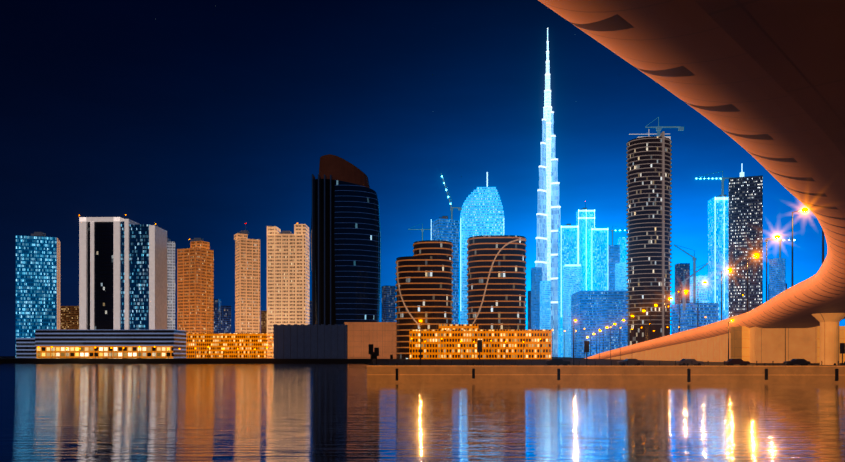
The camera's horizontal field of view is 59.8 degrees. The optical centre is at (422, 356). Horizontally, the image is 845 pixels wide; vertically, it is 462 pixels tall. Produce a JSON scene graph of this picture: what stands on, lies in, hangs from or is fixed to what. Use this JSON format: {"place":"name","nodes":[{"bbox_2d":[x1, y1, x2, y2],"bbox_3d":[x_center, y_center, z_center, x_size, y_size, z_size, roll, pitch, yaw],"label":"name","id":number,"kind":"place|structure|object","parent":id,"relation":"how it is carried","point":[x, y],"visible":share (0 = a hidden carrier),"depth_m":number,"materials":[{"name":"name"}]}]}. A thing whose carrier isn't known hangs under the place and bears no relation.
{"place":"outdoors","nodes":[
{"label":"outdoors","id":0,"kind":"place"},
{"bbox_2d":[61,306,78,329],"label":"building","id":1,"kind":"structure","parent":0,"point":[69,317],"depth_m":1640.67,"materials":[{"name":"brown"}]},
{"bbox_2d":[214,299,220,332],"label":"tower","id":2,"kind":"structure","parent":0,"point":[217,315],"depth_m":1510.74,"materials":[{"name":"blue glass"}]},
{"bbox_2d":[221,306,230,332],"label":"tower","id":3,"kind":"structure","parent":0,"point":[225,319],"depth_m":1553.07,"materials":[{"name":"blue glass"}]},
{"bbox_2d":[261,311,266,332],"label":"tower","id":4,"kind":"structure","parent":0,"point":[263,321],"depth_m":1670.57,"materials":[{"name":"brown"}]},
{"bbox_2d":[310,301,311,324],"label":"tower","id":5,"kind":"structure","parent":0,"point":[311,312],"depth_m":1948.11,"materials":[{"name":"blue glass"}]},
{"bbox_2d":[382,285,395,321],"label":"tower","id":6,"kind":"structure","parent":0,"point":[388,303],"depth_m":1587.32,"materials":[{"name":"blue glass"}]},
{"bbox_2d":[0,363,844,461],"bbox_3d":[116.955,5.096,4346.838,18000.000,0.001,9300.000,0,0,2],"label":"water","id":7,"kind":"structure","parent":0,"point":[198,412],"depth_m":60.00,"materials":[{"name":"blue liquid"}]},
{"bbox_2d":[0,356,844,365],"bbox_3d":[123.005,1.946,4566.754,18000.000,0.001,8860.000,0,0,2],"label":"ground","id":8,"kind":"structure","parent":0,"point":[606,362],"depth_m":223.38,"materials":[{"name":"concrete"}]},
{"bbox_2d":[16,338,34,357],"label":"low building","id":9,"kind":"structure","parent":8,"relation":"on","point":[25,347],"depth_m":648.29,"materials":[{"name":"grey"}]},
{"bbox_2d":[16,235,60,337],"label":"tower","id":10,"kind":"structure","parent":8,"relation":"on","point":[38,282],"depth_m":654.55,"materials":[{"name":"blue glass"}]},
{"bbox_2d":[31,232,45,236],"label":"rooftop structure","id":11,"kind":"object","parent":10,"relation":"on","point":[43,234],"visible":0.75,"depth_m":662.25,"materials":[{"name":"grey"}]},
{"bbox_2d":[36,346,172,357],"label":"lit windows","id":12,"kind":"structure","parent":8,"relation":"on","point":[101,352],"depth_m":604.35,"materials":[{"name":"yellow glass"}]},
{"bbox_2d":[35,329,185,357],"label":"low building","id":13,"kind":"structure","parent":8,"relation":"on","point":[176,339],"depth_m":606.03,"materials":[{"name":"grey"}]},
{"bbox_2d":[79,217,166,329],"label":"high-rise building","id":14,"kind":"structure","parent":8,"relation":"on","point":[104,273],"depth_m":668.16,"materials":[{"name":"white concrete"}]},
{"bbox_2d":[130,224,149,329],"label":"facade","id":15,"kind":"structure","parent":14,"relation":"attached to","point":[139,276],"depth_m":667.73,"materials":[{"name":"blue glass"}]},
{"bbox_2d":[167,241,174,329],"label":"high-rise building","id":16,"kind":"structure","parent":8,"relation":"on","point":[170,284],"depth_m":769.93,"materials":[{"name":"grey"}]},
{"bbox_2d":[177,247,213,332],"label":"high-rise building","id":17,"kind":"structure","parent":8,"relation":"on","point":[195,289],"depth_m":711.77,"materials":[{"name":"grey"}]},
{"bbox_2d":[190,241,209,248],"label":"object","id":18,"kind":"object","parent":17,"relation":"on","point":[202,244],"visible":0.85,"depth_m":716.55,"materials":[{"name":"grey"}]},
{"bbox_2d":[191,238,202,241],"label":"rooftop structure","id":19,"kind":"object","parent":18,"relation":"on","point":[197,239],"visible":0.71,"depth_m":720.80,"materials":[{"name":"grey"}]},
{"bbox_2d":[186,333,273,357],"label":"low-rise building","id":20,"kind":"structure","parent":8,"relation":"on","point":[246,344],"depth_m":643.30,"materials":[{"name":"orange"}]},
{"bbox_2d":[235,238,259,332],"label":"high-rise building","id":21,"kind":"structure","parent":8,"relation":"on","point":[247,285],"depth_m":728.42,"materials":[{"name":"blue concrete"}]},
{"bbox_2d":[234,233,247,239],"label":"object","id":22,"kind":"object","parent":21,"relation":"on","point":[237,236],"visible":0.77,"depth_m":731.45,"materials":[{"name":"grey concrete"}]},
{"bbox_2d":[237,223,248,234],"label":"rooftop structure","id":23,"kind":"object","parent":22,"relation":"on","point":[245,231],"visible":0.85,"depth_m":737.66,"materials":[{"name":"grey"}]},
{"bbox_2d":[267,234,309,357],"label":"high-rise building","id":24,"kind":"structure","parent":8,"relation":"on","point":[288,278],"depth_m":642.02,"materials":[{"name":"grey"}]},
{"bbox_2d":[267,226,280,234],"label":"building top","id":25,"kind":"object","parent":24,"relation":"on","point":[273,230],"visible":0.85,"depth_m":641.80,"materials":[{"name":"grey concrete"}]},
{"bbox_2d":[279,231,291,233],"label":"rooftop structure","id":26,"kind":"object","parent":24,"relation":"on","point":[286,232],"visible":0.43,"depth_m":651.02,"materials":[{"name":"grey concrete"}]},
{"bbox_2d":[294,224,308,236],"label":"building top","id":27,"kind":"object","parent":24,"relation":"on","point":[301,228],"visible":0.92,"depth_m":641.15,"materials":[{"name":"grey"}]},
{"bbox_2d":[274,324,347,358],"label":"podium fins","id":28,"kind":"object","parent":8,"relation":"on","point":[314,341],"visible":0.96,"depth_m":541.52,"materials":[{"name":"grey metal"}]},
{"bbox_2d":[311,154,380,324],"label":"skyscraper","id":29,"kind":"structure","parent":8,"relation":"on","point":[346,250],"depth_m":562.42,"materials":[{"name":"black glass"}]},
{"bbox_2d":[369,344,372,353],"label":"sign","id":30,"kind":"object","parent":8,"relation":"on","point":[370,348],"visible":0.75,"depth_m":140.15,"materials":[{"name":"grey"}]},
{"bbox_2d":[347,323,395,358],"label":"wall","id":31,"kind":"structure","parent":8,"relation":"on","point":[381,337],"depth_m":544.63,"materials":[{"name":"brown concrete"}]},
{"bbox_2d":[344,322,395,358],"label":"podium wall pilasters","id":32,"kind":"object","parent":31,"relation":"attached to","point":[371,356],"visible":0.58,"depth_m":544.49,"materials":[{"name":"brown concrete"}]},
{"bbox_2d":[374,348,378,364],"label":"sign","id":33,"kind":"object","parent":8,"relation":"on","point":[376,352],"visible":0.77,"depth_m":143.63,"materials":[{"name":"grey"}]},
{"bbox_2d":[38,291,785,360],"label":"distant street lamps","id":34,"kind":"object","parent":8,"relation":"on","point":[473,341],"visible":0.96,"depth_m":376.95,"materials":[{"name":"yellow"}]},
{"bbox_2d":[419,319,421,364],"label":"quay lamp","id":35,"kind":"object","parent":8,"relation":"on","point":[420,320],"visible":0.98,"depth_m":154.38,"materials":[{"name":"brown"}]},
{"bbox_2d":[0,359,844,383],"bbox_3d":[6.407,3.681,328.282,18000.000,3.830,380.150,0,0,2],"label":"quay wall","id":36,"kind":"structure","parent":8,"relation":"on","point":[589,374],"depth_m":137.78,"materials":[{"name":"concrete"}]},
{"bbox_2d":[396,363,838,381],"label":"quay fenders","id":37,"kind":"object","parent":36,"relation":"attached to","point":[689,374],"visible":0.96,"depth_m":136.80,"materials":[{"name":"black"}]},
{"bbox_2d":[395,240,452,358],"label":"curved tower","id":38,"kind":"structure","parent":8,"relation":"on","point":[424,280],"depth_m":479.43,"materials":[{"name":"brown glass"}]},
{"bbox_2d":[432,218,458,323],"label":"blue tower","id":39,"kind":"structure","parent":8,"relation":"on","point":[445,229],"depth_m":854.63,"materials":[{"name":"grey"}]},
{"bbox_2d":[477,340,481,364],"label":"sign","id":40,"kind":"object","parent":8,"relation":"on","point":[479,346],"visible":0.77,"depth_m":139.58,"materials":[{"name":"grey metal"}]},
{"bbox_2d":[409,330,551,358],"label":"low-rise building","id":41,"kind":"structure","parent":8,"relation":"on","point":[449,345],"depth_m":467.55,"materials":[{"name":"orange concrete"}]},
{"bbox_2d":[439,324,477,329],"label":"building upper floor","id":42,"kind":"structure","parent":41,"relation":"on","point":[458,326],"depth_m":472.95,"materials":[{"name":"orange"}]},
{"bbox_2d":[460,172,503,323],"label":"skyscraper","id":43,"kind":"structure","parent":8,"relation":"on","point":[482,212],"depth_m":896.94,"materials":[{"name":"blue glass"}]},
{"bbox_2d":[467,235,525,329],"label":"curved tower","id":44,"kind":"structure","parent":8,"relation":"on","point":[496,281],"depth_m":482.98,"materials":[{"name":"brown glass"}]},
{"bbox_2d":[540,281,550,329],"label":"blue tower","id":45,"kind":"structure","parent":8,"relation":"on","point":[545,305],"depth_m":1147.31,"materials":[{"name":"grey"}]},
{"bbox_2d":[535,28,560,356],"bbox_3d":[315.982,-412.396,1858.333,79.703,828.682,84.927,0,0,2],"label":"skyscraper","id":46,"kind":"structure","parent":8,"relation":"on","point":[548,213],"depth_m":1838.97,"materials":[{"name":"blue"}]},
{"bbox_2d":[545,359,569,364],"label":"parked car","id":47,"kind":"object","parent":8,"relation":"on","point":[554,361],"visible":0.77,"depth_m":142.19,"materials":[{"name":"black paint"}]},
{"bbox_2d":[558,225,576,356],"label":"blue tower","id":48,"kind":"structure","parent":8,"relation":"on","point":[569,245],"depth_m":1292.13,"materials":[{"name":"grey"}]},
{"bbox_2d":[563,265,579,356],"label":"blue tower","id":49,"kind":"structure","parent":8,"relation":"on","point":[571,280],"depth_m":1246.96,"materials":[{"name":"grey"}]},
{"bbox_2d":[573,319,576,364],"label":"quay lamp","id":50,"kind":"object","parent":8,"relation":"on","point":[573,340],"visible":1,"depth_m":153.50,"materials":[{"name":"grey metal"}]},
{"bbox_2d":[584,341,588,364],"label":"sign","id":51,"kind":"object","parent":8,"relation":"on","point":[586,346],"visible":0.77,"depth_m":139.03,"materials":[{"name":"grey metal"}]},
{"bbox_2d":[588,228,607,290],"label":"blue tower","id":52,"kind":"structure","parent":8,"relation":"on","point":[597,260],"depth_m":1310.32,"materials":[{"name":"grey"}]},
{"bbox_2d":[372,361,838,365],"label":"quay bollards","id":53,"kind":"object","parent":8,"relation":"on","point":[627,363],"visible":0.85,"depth_m":137.93,"materials":[{"name":"grey metal"}]},
{"bbox_2d":[617,359,642,365],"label":"parked car","id":54,"kind":"object","parent":8,"relation":"on","point":[635,362],"visible":0.79,"depth_m":142.00,"materials":[{"name":"grey paint"}]},
{"bbox_2d":[676,359,703,365],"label":"parked car","id":55,"kind":"object","parent":8,"relation":"on","point":[683,362],"visible":0.79,"depth_m":141.49,"materials":[{"name":"grey paint"}]},
{"bbox_2d":[607,327,816,362],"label":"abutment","id":56,"kind":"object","parent":8,"relation":"on","point":[766,345],"depth_m":204.27,"materials":[{"name":"concrete"}]},
{"bbox_2d":[708,197,727,320],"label":"blue tower","id":57,"kind":"structure","parent":8,"relation":"on","point":[719,242],"depth_m":888.90,"materials":[{"name":"grey"}]},
{"bbox_2d":[694,171,734,196],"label":"crane","id":58,"kind":"object","parent":57,"relation":"on","point":[722,178],"visible":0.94,"depth_m":888.46,"materials":[{"name":"silver metal"}]},
{"bbox_2d":[728,319,732,359],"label":"quay lamp","id":59,"kind":"object","parent":8,"relation":"on","point":[728,338],"visible":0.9,"depth_m":152.62,"materials":[{"name":"brown"}]},
{"bbox_2d":[725,359,749,365],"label":"parked car","id":60,"kind":"object","parent":8,"relation":"on","point":[731,362],"visible":0.77,"depth_m":141.33,"materials":[{"name":"black paint"}]},
{"bbox_2d":[731,326,844,362],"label":"underpass wall","id":61,"kind":"structure","parent":8,"relation":"on","point":[739,342],"depth_m":209.94,"materials":[{"name":"orange concrete"}]},
{"bbox_2d":[783,359,810,365],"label":"parked car","id":62,"kind":"object","parent":8,"relation":"on","point":[801,362],"visible":0.81,"depth_m":141.04,"materials":[{"name":"black paint"}]},
{"bbox_2d":[811,313,844,364],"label":"flyover piers","id":63,"kind":"structure","parent":8,"relation":"on","point":[829,338],"depth_m":160.11,"materials":[{"name":"concrete"}]},
{"bbox_2d":[538,0,844,358],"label":"flyover deck","id":64,"kind":"structure","parent":63,"relation":"on","point":[762,82],"depth_m":29.75,"materials":[{"name":"orange concrete"}]},
{"bbox_2d":[650,304,656,339],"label":"street light","id":65,"kind":"object","parent":64,"relation":"on","point":[650,321],"visible":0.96,"depth_m":336.10,"materials":[{"name":"grey metal"}]},
{"bbox_2d":[664,297,671,335],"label":"street light","id":66,"kind":"object","parent":64,"relation":"on","point":[664,315],"visible":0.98,"depth_m":308.36,"materials":[{"name":"grey metal"}]},
{"bbox_2d":[679,290,687,331],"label":"street light","id":67,"kind":"object","parent":64,"relation":"on","point":[679,312],"visible":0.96,"depth_m":283.12,"materials":[{"name":"grey"}]},
{"bbox_2d":[721,268,730,319],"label":"street light","id":68,"kind":"object","parent":64,"relation":"on","point":[729,269],"visible":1,"depth_m":229.90,"materials":[{"name":"grey metal"}]},
{"bbox_2d":[747,254,758,311],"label":"street light","id":69,"kind":"object","parent":64,"relation":"on","point":[747,279],"visible":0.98,"depth_m":204.53,"materials":[{"name":"grey metal"}]},
{"bbox_2d":[766,235,779,300],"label":"street light","id":70,"kind":"object","parent":64,"relation":"on","point":[776,236],"visible":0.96,"depth_m":179.38,"materials":[{"name":"grey metal"}]},
{"bbox_2d":[791,208,807,286],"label":"street light","id":71,"kind":"object","parent":64,"relation":"on","point":[804,209],"visible":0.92,"depth_m":151.72,"materials":[{"name":"grey metal"}]},
{"bbox_2d":[822,229,823,263],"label":"lamp post","id":72,"kind":"object","parent":64,"relation":"on","point":[822,246],"depth_m":126.14,"materials":[{"name":"grey metal"}]},
{"bbox_2d":[840,343,844,365],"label":"sign","id":73,"kind":"object","parent":8,"relation":"on","point":[842,348],"visible":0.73,"depth_m":137.72,"materials":[{"name":"grey metal"}]},
{"bbox_2d":[0,0,844,355],"label":"sky","id":74,"kind":"structure","parent":0,"point":[204,119],"materials":[{"name":"blue"}]},
{"bbox_2d":[528,291,530,329],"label":"tower","id":75,"kind":"structure","parent":0,"point":[529,310],"depth_m":1702.53,"materials":[{"name":"blue glass"}]},
{"bbox_2d":[531,267,541,329],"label":"blue tower","id":76,"kind":"structure","parent":0,"point":[536,275],"depth_m":1595.94,"materials":[{"name":"grey"}]},
{"bbox_2d":[431,197,727,316],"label":"tower led strips","id":77,"kind":"object","parent":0,"point":[716,198],"visible":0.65,"depth_m":1288.89,"materials":[{"name":"blue"}]},
{"bbox_2d":[441,173,461,219],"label":"luffing crane","id":78,"kind":"object","parent":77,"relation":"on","point":[451,207],"visible":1,"depth_m":847.06,"materials":[{"name":"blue metal"}]},
{"bbox_2d":[576,209,593,290],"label":"blue tower","id":79,"kind":"structure","parent":0,"point":[582,240],"depth_m":1344.05,"materials":[{"name":"grey"}]},
{"bbox_2d":[571,291,627,357],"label":"blue tower","id":80,"kind":"structure","parent":0,"point":[584,308],"depth_m":893.20,"materials":[{"name":"grey"}]},
{"bbox_2d":[597,301,621,353],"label":"building","id":81,"kind":"structure","parent":0,"point":[609,313],"depth_m":877.05,"materials":[{"name":"grey"}]},
{"bbox_2d":[608,245,619,290],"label":"blue tower","id":82,"kind":"structure","parent":0,"point":[613,255],"depth_m":1488.39,"materials":[{"name":"grey"}]},
{"bbox_2d":[608,226,625,244],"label":"crane","id":83,"kind":"object","parent":82,"relation":"on","point":[612,230],"visible":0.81,"depth_m":1487.20,"materials":[{"name":"blue metal"}]},
{"bbox_2d":[615,262,627,290],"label":"blue tower","id":84,"kind":"structure","parent":0,"point":[621,273],"depth_m":1440.90,"materials":[{"name":"grey"}]},
{"bbox_2d":[617,237,627,261],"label":"blue tower","id":85,"kind":"structure","parent":0,"point":[621,241],"depth_m":1537.42,"materials":[{"name":"grey"}]},
{"bbox_2d":[626,129,671,345],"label":"skyscraper","id":86,"kind":"structure","parent":0,"point":[649,174],"depth_m":646.10,"materials":[{"name":"black glass"}]},
{"bbox_2d":[645,117,683,135],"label":"construction crane","id":87,"kind":"object","parent":86,"relation":"on","point":[658,128],"visible":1,"depth_m":642.34,"materials":[{"name":"silver metal"}]},
{"bbox_2d":[675,263,689,303],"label":"tower","id":88,"kind":"structure","parent":0,"point":[680,274],"depth_m":1722.37,"materials":[{"name":"blue glass"}]},
{"bbox_2d":[671,303,717,333],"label":"building","id":89,"kind":"structure","parent":0,"point":[688,317],"depth_m":798.42,"materials":[{"name":"grey"}]},
{"bbox_2d":[674,244,696,302],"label":"crane","id":90,"kind":"object","parent":89,"relation":"on","point":[694,259],"visible":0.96,"depth_m":888.74,"materials":[{"name":"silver metal"}]},
{"bbox_2d":[682,263,707,310],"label":"crane","id":91,"kind":"object","parent":89,"relation":"on","point":[684,295],"visible":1,"depth_m":789.79,"materials":[{"name":"silver metal"}]},
{"bbox_2d":[690,276,707,302],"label":"blue tower","id":92,"kind":"structure","parent":0,"point":[701,292],"depth_m":990.92,"materials":[{"name":"grey"}]},
{"bbox_2d":[728,175,762,317],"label":"tower","id":93,"kind":"structure","parent":0,"point":[745,217],"depth_m":695.32,"materials":[{"name":"grey glass"}]},
{"bbox_2d":[740,163,743,176],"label":"spire","id":94,"kind":"structure","parent":93,"relation":"on","point":[741,173],"depth_m":706.54,"materials":[{"name":"white metal"}]},
{"bbox_2d":[769,258,785,299],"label":"blue tower","id":95,"kind":"structure","parent":0,"point":[777,276],"depth_m":1188.76,"materials":[{"name":"grey"}]},
{"bbox_2d":[764,234,795,257],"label":"crane","id":96,"kind":"object","parent":95,"relation":"on","point":[779,240],"visible":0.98,"depth_m":1182.31,"materials":[{"name":"silver metal"}]},
{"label":"blue tower","id":97,"kind":"object","parent":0,"visible":0},
{"bbox_2d":[408,223,430,240],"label":"crane","id":98,"kind":"object","parent":97,"relation":"on","point":[422,230],"visible":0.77,"depth_m":1098.32,"materials":[{"name":"silver metal"}]}
]}

